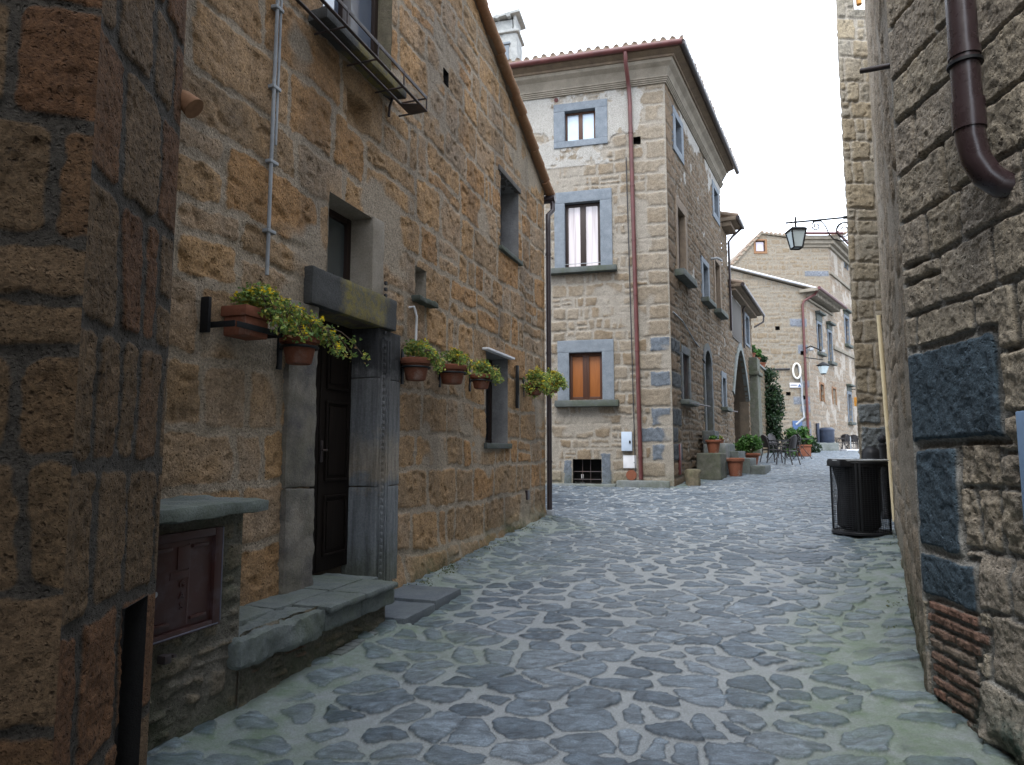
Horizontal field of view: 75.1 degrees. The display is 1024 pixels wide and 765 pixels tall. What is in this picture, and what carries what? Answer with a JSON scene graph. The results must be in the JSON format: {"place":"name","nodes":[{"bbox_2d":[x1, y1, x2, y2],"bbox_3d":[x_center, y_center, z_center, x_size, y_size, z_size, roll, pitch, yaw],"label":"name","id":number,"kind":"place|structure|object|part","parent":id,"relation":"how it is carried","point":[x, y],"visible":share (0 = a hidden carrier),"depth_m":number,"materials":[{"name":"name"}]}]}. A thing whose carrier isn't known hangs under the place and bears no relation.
{"place":"outdoors","nodes":[
{"label":"outdoors","id":0,"kind":"place"},
{"bbox_2d":[147,451,1018,764],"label":"street paving","id":1,"kind":"structure","parent":0,"point":[749,619],"depth_m":4.39,"materials":[{"name":"grey stone"}]},
{"bbox_2d":[385,584,460,624],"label":"kerb slab","id":2,"kind":"structure","parent":1,"relation":"on","point":[412,605],"depth_m":5.62,"materials":[{"name":"grey stone"}]},
{"bbox_2d":[405,516,907,659],"bbox_3d":[1.770,1.987,7.657,4.944,0.352,5.577,-3,-6,26],"label":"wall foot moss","id":3,"kind":"object","parent":1,"relation":"on","point":[451,565],"depth_m":6.99,"materials":[{"name":"green plant"}]},
{"bbox_2d":[684,469,700,485],"bbox_3d":[4.400,2.325,16.208,0.405,0.440,0.389,0,-6,0],"label":"stone stump","id":4,"kind":"object","parent":1,"relation":"on","point":[692,477],"visible":0.86,"depth_m":16.07,"materials":[{"name":"beige stone"}]},
{"bbox_2d":[696,453,726,479],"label":"stone block","id":5,"kind":"structure","parent":1,"relation":"on","point":[711,466],"depth_m":17.37,"materials":[{"name":"grey stone"}]},
{"bbox_2d":[705,435,720,452],"bbox_3d":[5.388,1.639,17.823,0.415,0.495,0.414,0,-6,0],"label":"terracotta pot","id":6,"kind":"object","parent":5,"relation":"on","point":[713,445],"visible":0.98,"depth_m":17.69,"materials":[{"name":"ceramic"}]},
{"bbox_2d":[703,443,729,475],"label":"stone block","id":7,"kind":"structure","parent":1,"relation":"on","point":[724,447],"depth_m":18.43,"materials":[{"name":"grey stone"}]},
{"bbox_2d":[726,458,744,475],"bbox_3d":[6.128,2.320,18.275,0.505,0.500,0.504,0,-6,0],"label":"terracotta pot","id":8,"kind":"object","parent":1,"relation":"on","point":[735,466],"visible":0.96,"depth_m":18.11,"materials":[{"name":"ceramic"}]},
{"bbox_2d":[733,434,763,464],"bbox_3d":[7.527,2.153,21.289,0.967,1.043,0.979,0,-6,0],"label":"terracotta pot","id":9,"kind":"object","parent":1,"relation":"on","point":[748,443],"visible":0.91,"depth_m":21.12,"materials":[{"name":"ceramic"}]},
{"bbox_2d":[760,435,782,462],"bbox_3d":[8.800,2.257,22.679,0.593,0.956,0.515,1,-6,-10],"label":"cafe chair","id":10,"kind":"object","parent":1,"relation":"on","point":[766,443],"visible":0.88,"depth_m":22.53,"materials":[{"name":"metal"}]},
{"bbox_2d":[766,434,786,457],"bbox_3d":[10.338,2.472,26.067,0.515,0.956,0.593,3,-7,-30],"label":"cafe chair","id":11,"kind":"object","parent":1,"relation":"on","point":[771,436],"visible":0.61,"depth_m":26.29,"materials":[{"name":"metal"}]},
{"bbox_2d":[768,440,792,460],"bbox_3d":[9.683,2.453,24.083,0.700,0.746,0.700,0,-6,0],"label":"cafe table","id":12,"kind":"object","parent":1,"relation":"on","point":[778,446],"visible":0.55,"depth_m":23.82,"materials":[{"name":"metal"}]},
{"bbox_2d":[776,435,800,464],"bbox_3d":[8.995,2.199,21.709,0.515,0.956,0.593,4,-7,-35],"label":"cafe chair","id":13,"kind":"object","parent":1,"relation":"on","point":[793,441],"visible":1,"depth_m":21.55,"materials":[{"name":"metal"}]},
{"bbox_2d":[781,434,802,458],"bbox_3d":[10.503,2.406,25.039,0.593,0.956,0.515,2,-6,-20],"label":"cafe chair","id":14,"kind":"object","parent":1,"relation":"on","point":[797,435],"visible":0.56,"depth_m":24.96,"materials":[{"name":"metal"}]},
{"bbox_2d":[785,439,811,458],"bbox_3d":[10.913,2.522,25.343,0.750,0.766,0.750,0,-6,0],"label":"cafe table","id":15,"kind":"object","parent":1,"relation":"on","point":[801,447],"visible":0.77,"depth_m":25.08,"materials":[{"name":"metal"}]},
{"bbox_2d":[784,426,813,455],"bbox_3d":[11.835,2.411,27.456,1.184,1.266,0.658,0,-6,0],"label":"square planter","id":16,"kind":"object","parent":1,"relation":"on","point":[802,433],"visible":0.74,"depth_m":27.31,"materials":[{"name":"ceramic"}]},
{"bbox_2d":[816,423,834,442],"bbox_3d":[17.606,3.056,37.292,0.881,1.550,0.830,-5,-8,41],"label":"waste bin","id":17,"kind":"object","parent":1,"relation":"on","point":[825,435],"visible":0.63,"depth_m":37.00,"materials":[{"name":"grey plastic"}]},
{"bbox_2d":[836,434,846,447],"bbox_3d":[18.579,3.376,37.588,0.593,0.956,0.515,-2,-6,20],"label":"cafe chair","id":18,"kind":"object","parent":1,"relation":"on","point":[845,436],"visible":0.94,"depth_m":37.44,"materials":[{"name":"metal"}]},
{"bbox_2d":[842,434,851,448],"bbox_3d":[19.223,3.445,38.285,0.515,0.956,0.593,-3,-7,30],"label":"cafe chair","id":19,"kind":"object","parent":1,"relation":"on","point":[848,438],"visible":0.62,"depth_m":38.08,"materials":[{"name":"metal"}]},
{"bbox_2d":[839,436,858,450],"bbox_3d":[18.879,3.407,37.136,0.900,0.800,0.800,0,-6,0],"label":"parasol base","id":20,"kind":"object","parent":1,"relation":"on","point":[850,449],"visible":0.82,"depth_m":36.81,"materials":[{"name":"white paint"}]},
{"bbox_2d":[849,435,858,448],"bbox_3d":[20.350,3.584,39.684,0.515,0.956,0.593,-2,-6,20],"label":"cafe chair","id":21,"kind":"object","parent":1,"relation":"on","point":[854,438],"visible":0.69,"depth_m":39.47,"materials":[{"name":"metal"}]},
{"bbox_2d":[826,459,892,535],"bbox_3d":[4.877,1.590,9.352,0.786,1.025,0.778,0,-6,0],"label":"litter bin","id":22,"kind":"object","parent":1,"relation":"on","point":[856,482],"visible":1,"depth_m":9.11,"materials":[{"name":"black metal"}]},
{"bbox_2d":[861,446,881,511],"bbox_3d":[6.087,1.657,11.251,0.324,1.155,0.324,0,-6,0],"label":"domed bin","id":23,"kind":"object","parent":1,"relation":"on","point":[870,452],"visible":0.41,"depth_m":11.19,"materials":[{"name":"black metal"}]},
{"bbox_2d":[877,435,891,518],"bbox_3d":[6.038,1.530,10.801,0.150,1.358,0.150,0,-6,0],"label":"bollard","id":24,"kind":"object","parent":1,"relation":"on","point":[882,445],"visible":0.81,"depth_m":10.79,"materials":[{"name":"black metal"}]},
{"bbox_2d":[876,315,893,521],"bbox_3d":[5.819,0.533,10.349,0.127,3.201,0.084,0,-6,0],"label":"cream pipe","id":25,"kind":"object","parent":1,"relation":"on","point":[883,377],"visible":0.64,"depth_m":10.35,"materials":[{"name":"beige plastic"}]},
{"bbox_2d":[487,0,864,261],"label":"sky","id":26,"kind":"structure","parent":0,"point":[768,70],"materials":[{"name":"white"}]},
{"bbox_2d":[702,430,718,443],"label":"stone block","id":27,"kind":"structure","parent":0,"point":[706,434],"depth_m":18.56,"materials":[{"name":"grey stone"}]},
{"bbox_2d":[754,349,762,359],"bbox_3d":[11.392,-1.221,31.156,0.675,0.726,0.743,0,-6,0],"label":"wall top pot","id":28,"kind":"object","parent":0,"point":[758,352],"depth_m":30.97,"materials":[{"name":"ceramic"}]},
{"bbox_3d":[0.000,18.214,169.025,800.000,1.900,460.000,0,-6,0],"label":"ground","id":29,"kind":"structure","parent":0,"visible":0},
{"bbox_2d":[0,0,203,764],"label":"corner house","id":30,"kind":"structure","parent":29,"relation":"on","point":[95,98],"depth_m":2.06,"materials":[{"name":"stone"}]},
{"bbox_2d":[142,495,268,751],"bbox_3d":[-1.824,1.234,3.212,0.628,1.294,1.169,-2,-6,19],"label":"meter cabinet","id":31,"kind":"object","parent":29,"relation":"on","point":[196,628],"visible":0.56,"depth_m":3.34,"materials":[{"name":"stone"}]},
{"bbox_3d":[-1.634,0.987,3.258,0.060,0.421,0.406,-2,-6,19],"label":"door","id":32,"kind":"part","parent":31,"relation":"part of","materials":[{"name":"brown metal"}]},
{"bbox_2d":[227,573,397,708],"bbox_3d":[-1.509,1.738,4.544,0.879,0.560,1.919,-2,-6,19],"label":"doorstep bench","id":33,"kind":"object","parent":29,"relation":"on","point":[277,640],"visible":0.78,"depth_m":4.21,"materials":[{"name":"stone"}]},
{"bbox_2d":[161,0,555,605],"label":"tuff house","id":34,"kind":"structure","parent":29,"relation":"on","point":[373,175],"depth_m":5.91,"materials":[{"name":"stone"}]},
{"bbox_2d":[199,281,318,343],"bbox_3d":[-1.592,-0.468,4.351,0.386,0.392,0.758,-2,-6,19],"label":"wall planter","id":35,"kind":"object","parent":34,"relation":"attached to","point":[253,313],"visible":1,"depth_m":4.22,"materials":[{"name":"ceramic"}]},
{"bbox_2d":[275,302,370,369],"bbox_3d":[-1.322,-0.327,4.778,0.689,0.476,0.324,3,-6,-25],"label":"wall planter","id":36,"kind":"object","parent":34,"relation":"attached to","point":[301,353],"visible":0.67,"depth_m":4.66,"materials":[{"name":"ceramic"}]},
{"bbox_2d":[309,320,353,573],"bbox_3d":[-1.589,0.514,5.552,0.124,2.100,0.937,-2,-6,19],"label":"door","id":37,"kind":"structure","parent":34,"relation":"in","point":[333,374],"depth_m":5.69,"materials":[{"name":"brown wood"}]},
{"bbox_2d":[329,208,350,280],"bbox_3d":[-1.592,-1.162,5.733,0.050,0.690,0.660,-2,-6,19],"label":"window frame","id":38,"kind":"structure","parent":34,"relation":"in","point":[334,215],"depth_m":5.99,"materials":[{"name":"brown wood"}]},
{"bbox_2d":[338,0,377,55],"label":"window frame","id":39,"kind":"structure","parent":34,"relation":"in","point":[342,13],"depth_m":6.45,"materials":[{"name":"brown wood"}]},
{"bbox_2d":[400,338,445,383],"bbox_3d":[-0.843,-0.217,6.419,0.462,0.462,0.352,2,-6,-17],"label":"wall planter","id":40,"kind":"object","parent":34,"relation":"attached to","point":[417,367],"visible":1,"depth_m":6.31,"materials":[{"name":"ceramic"}]},
{"bbox_2d":[437,346,486,386],"bbox_3d":[-0.560,-0.167,7.274,0.377,0.443,0.606,-4,-7,36],"label":"wall planter","id":41,"kind":"object","parent":34,"relation":"attached to","point":[455,371],"visible":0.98,"depth_m":7.12,"materials":[{"name":"ceramic"}]},
{"bbox_2d":[469,358,504,390],"bbox_3d":[-0.283,-0.098,8.009,0.516,0.404,0.354,3,-6,-26],"label":"wall planter","id":42,"kind":"object","parent":34,"relation":"attached to","point":[481,382],"visible":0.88,"depth_m":7.92,"materials":[{"name":"ceramic"}]},
{"bbox_2d":[486,358,491,442],"bbox_3d":[-0.435,0.230,8.994,0.062,1.180,0.835,-2,-6,19],"label":"window frame","id":43,"kind":"structure","parent":34,"relation":"in","point":[489,440],"depth_m":9.33,"materials":[{"name":"grey stone"}]},
{"bbox_2d":[520,365,556,398],"bbox_3d":[0.385,-0.010,9.911,0.561,0.506,0.533,0,-6,0],"label":"wall planter","id":44,"kind":"object","parent":34,"relation":"attached to","point":[537,384],"visible":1,"depth_m":9.85,"materials":[{"name":"ceramic"}]},
{"bbox_2d":[545,368,568,392],"bbox_3d":[0.612,-0.029,10.383,0.581,0.426,0.419,0,-6,0],"label":"wall planter","id":45,"kind":"object","parent":34,"relation":"attached to","point":[560,381],"visible":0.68,"depth_m":10.30,"materials":[{"name":"ceramic"}]},
{"bbox_2d":[545,483,615,486],"bbox_3d":[0.645,2.733,16.485,3.856,0.493,0.435,-1,-6,14],"label":"stone ledge","id":46,"kind":"object","parent":29,"relation":"on","point":[596,485],"visible":0.15,"depth_m":16.04,"materials":[{"name":"grey stone"}]},
{"bbox_2d":[492,9,739,485],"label":"corner palazzo","id":47,"kind":"structure","parent":29,"relation":"on","point":[637,156],"depth_m":16.93,"materials":[{"name":"beige stone"}]},
{"bbox_2d":[554,98,607,148],"bbox_3d":[1.813,-6.700,17.461,1.406,1.205,0.369,-1,-6,14],"label":"window","id":48,"kind":"structure","parent":47,"relation":"in","point":[582,128],"depth_m":17.39,"materials":[{"name":"grey stone"}]},
{"bbox_2d":[551,188,616,275],"bbox_3d":[1.815,-3.838,17.099,1.745,2.184,0.557,-1,-6,14],"label":"window","id":49,"kind":"structure","parent":47,"relation":"in","point":[588,248],"depth_m":17.09,"materials":[{"name":"stone"}]},
{"bbox_2d":[554,339,618,406],"bbox_3d":[1.859,-0.231,16.617,1.587,1.688,0.355,-1,-6,14],"label":"window","id":50,"kind":"structure","parent":47,"relation":"in","point":[591,379],"depth_m":16.70,"materials":[{"name":"stone"}]},
{"bbox_2d":[671,105,683,165],"bbox_3d":[4.425,-6.638,17.975,0.166,1.206,1.167,-3,-7,27],"label":"window","id":51,"kind":"structure","parent":47,"relation":"in","point":[679,150],"depth_m":18.00,"materials":[{"name":"grey wood"}]},
{"bbox_2d":[674,194,697,288],"bbox_3d":[4.540,-3.745,17.747,0.424,2.208,1.587,-3,-7,27],"label":"window","id":52,"kind":"structure","parent":47,"relation":"in","point":[682,274],"depth_m":17.65,"materials":[{"name":"stone"}]},
{"bbox_2d":[680,344,698,406],"bbox_3d":[4.586,-0.168,17.433,0.348,1.547,1.258,-3,-7,27],"label":"window","id":53,"kind":"structure","parent":47,"relation":"in","point":[684,350],"depth_m":17.37,"materials":[{"name":"stone"}]},
{"bbox_2d":[700,255,716,308],"bbox_3d":[5.968,-3.062,20.416,0.348,1.429,1.277,-3,-7,27],"label":"window","id":54,"kind":"structure","parent":47,"relation":"in","point":[707,301],"depth_m":20.33,"materials":[{"name":"stone"}]},
{"bbox_2d":[702,343,714,430],"bbox_3d":[5.877,0.332,20.066,0.155,3.044,1.321,-3,-7,27],"label":"side door","id":55,"kind":"structure","parent":47,"relation":"in","point":[706,348],"depth_m":20.39,"materials":[{"name":"grey wood"}]},
{"bbox_2d":[711,179,719,226],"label":"window","id":56,"kind":"structure","parent":47,"relation":"in","point":[716,216],"depth_m":22.82,"materials":[{"name":"grey wood"}]},
{"bbox_2d":[713,253,728,319],"bbox_3d":[6.899,-3.200,22.223,0.369,2.027,1.405,-3,-7,27],"label":"window","id":57,"kind":"structure","parent":47,"relation":"in","point":[720,313],"depth_m":22.30,"materials":[{"name":"stone"}]},
{"bbox_2d":[720,371,732,411],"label":"window","id":58,"kind":"structure","parent":47,"relation":"in","point":[723,375],"depth_m":22.44,"materials":[{"name":"stone"}]},
{"bbox_2d":[616,480,669,487],"bbox_3d":[3.133,2.481,15.902,1.258,0.294,0.409,-1,-6,14],"label":"stone ledge","id":59,"kind":"object","parent":29,"relation":"on","point":[643,483],"visible":0.52,"depth_m":15.73,"materials":[{"name":"grey stone"}]},
{"bbox_2d":[720,211,744,443],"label":"narrow house","id":60,"kind":"structure","parent":29,"relation":"on","point":[731,223],"depth_m":23.73,"materials":[{"name":"stone"}]},
{"bbox_2d":[723,279,764,450],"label":"arched house","id":61,"kind":"structure","parent":29,"relation":"on","point":[746,308],"depth_m":27.05,"materials":[{"name":"stone"}]},
{"bbox_2d":[744,312,749,347],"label":"window","id":62,"kind":"structure","parent":61,"relation":"in","point":[745,315],"depth_m":28.47,"materials":[{"name":"grey stone"}]},
{"bbox_2d":[730,444,770,474],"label":"stone steps","id":63,"kind":"structure","parent":29,"relation":"on","point":[750,466],"depth_m":18.79,"materials":[{"name":"grey stone"}]},
{"bbox_2d":[748,357,762,455],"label":"stone pier","id":64,"kind":"structure","parent":29,"relation":"on","point":[755,374],"depth_m":27.93,"materials":[{"name":"grey stone"}]},
{"bbox_2d":[760,364,767,452],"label":"garden wall","id":65,"kind":"structure","parent":29,"relation":"on","point":[763,386],"depth_m":32.02,"materials":[{"name":"stone"}]},
{"bbox_2d":[752,345,755,356],"bbox_3d":[10.608,-1.361,29.654,0.466,0.702,0.538,1,-6,-13],"label":"wall top pot","id":66,"kind":"object","parent":65,"relation":"on","point":[753,350],"depth_m":29.47,"materials":[{"name":"ceramic"}]},
{"bbox_2d":[760,355,767,366],"bbox_3d":[12.315,-1.033,32.913,0.721,0.707,0.650,-4,-7,32],"label":"wall top pot","id":67,"kind":"object","parent":65,"relation":"on","point":[763,360],"depth_m":32.72,"materials":[{"name":"ceramic"}]},
{"bbox_2d":[764,366,822,452],"bbox_3d":[13.525,1.501,32.714,3.052,4.798,1.836,-3,-6,26],"label":"ivy","id":68,"kind":"object","parent":65,"relation":"attached to","point":[774,403],"visible":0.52,"depth_m":32.59,"materials":[{"name":"green plant"}]},
{"bbox_2d":[731,266,847,448],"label":"house","id":69,"kind":"structure","parent":29,"relation":"on","point":[794,325],"depth_m":37.48,"materials":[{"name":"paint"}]},
{"bbox_2d":[790,383,800,387],"bbox_3d":[15.757,0.152,37.017,0.640,0.260,0.046,0,-6,0],"label":"street sign","id":70,"kind":"object","parent":69,"relation":"attached to","point":[795,385],"visible":1,"depth_m":37.00,"materials":[{"name":"white metal"}]},
{"bbox_2d":[792,363,801,378],"bbox_3d":[15.837,-0.639,37.040,0.530,0.948,0.110,0,-6,0],"label":"hose ring","id":71,"kind":"object","parent":69,"relation":"attached to","point":[794,376],"visible":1,"depth_m":37.00,"materials":[{"name":"white plastic"}]},
{"bbox_2d":[792,421,801,429],"bbox_3d":[15.762,2.380,36.794,0.530,0.540,0.040,0,-6,0],"label":"blue plaque","id":72,"kind":"object","parent":69,"relation":"attached to","point":[794,425],"visible":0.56,"depth_m":36.78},
{"bbox_2d":[806,345,824,352],"bbox_3d":[16.784,-1.850,37.028,1.066,0.405,0.431,0,-6,0],"label":"floodlight","id":73,"kind":"object","parent":69,"relation":"attached to","point":[812,349],"visible":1,"depth_m":36.93,"materials":[{"name":"white metal"}]},
{"bbox_2d":[805,357,829,374],"bbox_3d":[16.588,-0.937,36.139,1.226,1.025,0.702,-2,-6,22],"label":"wall lamp","id":74,"kind":"object","parent":69,"relation":"attached to","point":[822,367],"visible":1,"depth_m":35.86,"materials":[{"name":"white glass"}]},
{"bbox_2d":[815,310,827,356],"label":"window","id":75,"kind":"structure","parent":69,"relation":"in","point":[819,314],"depth_m":39.27,"materials":[{"name":"stone"}]},
{"bbox_2d":[819,382,824,401],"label":"window","id":76,"kind":"structure","parent":69,"relation":"in","point":[820,383],"depth_m":39.21,"materials":[{"name":"wood"}]},
{"bbox_2d":[826,321,837,365],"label":"window","id":77,"kind":"structure","parent":69,"relation":"in","point":[829,324],"depth_m":41.18,"materials":[{"name":"stone"}]},
{"bbox_2d":[832,386,836,404],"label":"window","id":78,"kind":"structure","parent":69,"relation":"in","point":[832,386],"depth_m":41.24,"materials":[{"name":"tile"}]},
{"bbox_2d":[727,230,858,448],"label":"tall far house","id":79,"kind":"structure","parent":29,"relation":"on","point":[822,261],"depth_m":42.46,"materials":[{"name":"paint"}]},
{"bbox_2d":[754,239,766,253],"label":"window","id":80,"kind":"structure","parent":79,"relation":"in","point":[760,247],"depth_m":42.49,"materials":[{"name":"tile"}]},
{"bbox_2d":[843,308,852,348],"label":"window","id":81,"kind":"structure","parent":79,"relation":"in","point":[846,312],"depth_m":45.23,"materials":[{"name":"stone"}]},
{"bbox_2d":[846,384,856,424],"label":"window","id":82,"kind":"structure","parent":79,"relation":"in","point":[849,386],"depth_m":44.48,"materials":[{"name":"stone"}]},
{"bbox_2d":[816,443,838,450],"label":"stone plinth","id":83,"kind":"structure","parent":29,"relation":"on","point":[830,446],"depth_m":36.22,"materials":[{"name":"grey stone"}]},
{"bbox_2d":[836,0,891,512],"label":"ochre quoin house","id":84,"kind":"structure","parent":29,"relation":"on","point":[862,230],"depth_m":11.95,"materials":[{"name":"beige stone"}]},
{"bbox_2d":[785,216,847,249],"bbox_3d":[5.565,-2.710,11.995,1.262,0.621,0.296,0,-6,0],"label":"street lantern","id":85,"kind":"object","parent":84,"relation":"attached to","point":[795,236],"visible":1,"depth_m":11.98,"materials":[{"name":"black metal"}]},
{"bbox_2d":[860,0,1023,764],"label":"grey corner house","id":86,"kind":"structure","parent":29,"relation":"on","point":[946,80],"depth_m":3.44,"materials":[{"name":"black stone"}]},
{"bbox_2d":[1015,411,1023,518],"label":"wall plaque","id":87,"kind":"object","parent":86,"relation":"attached to","point":[1020,424],"depth_m":2.90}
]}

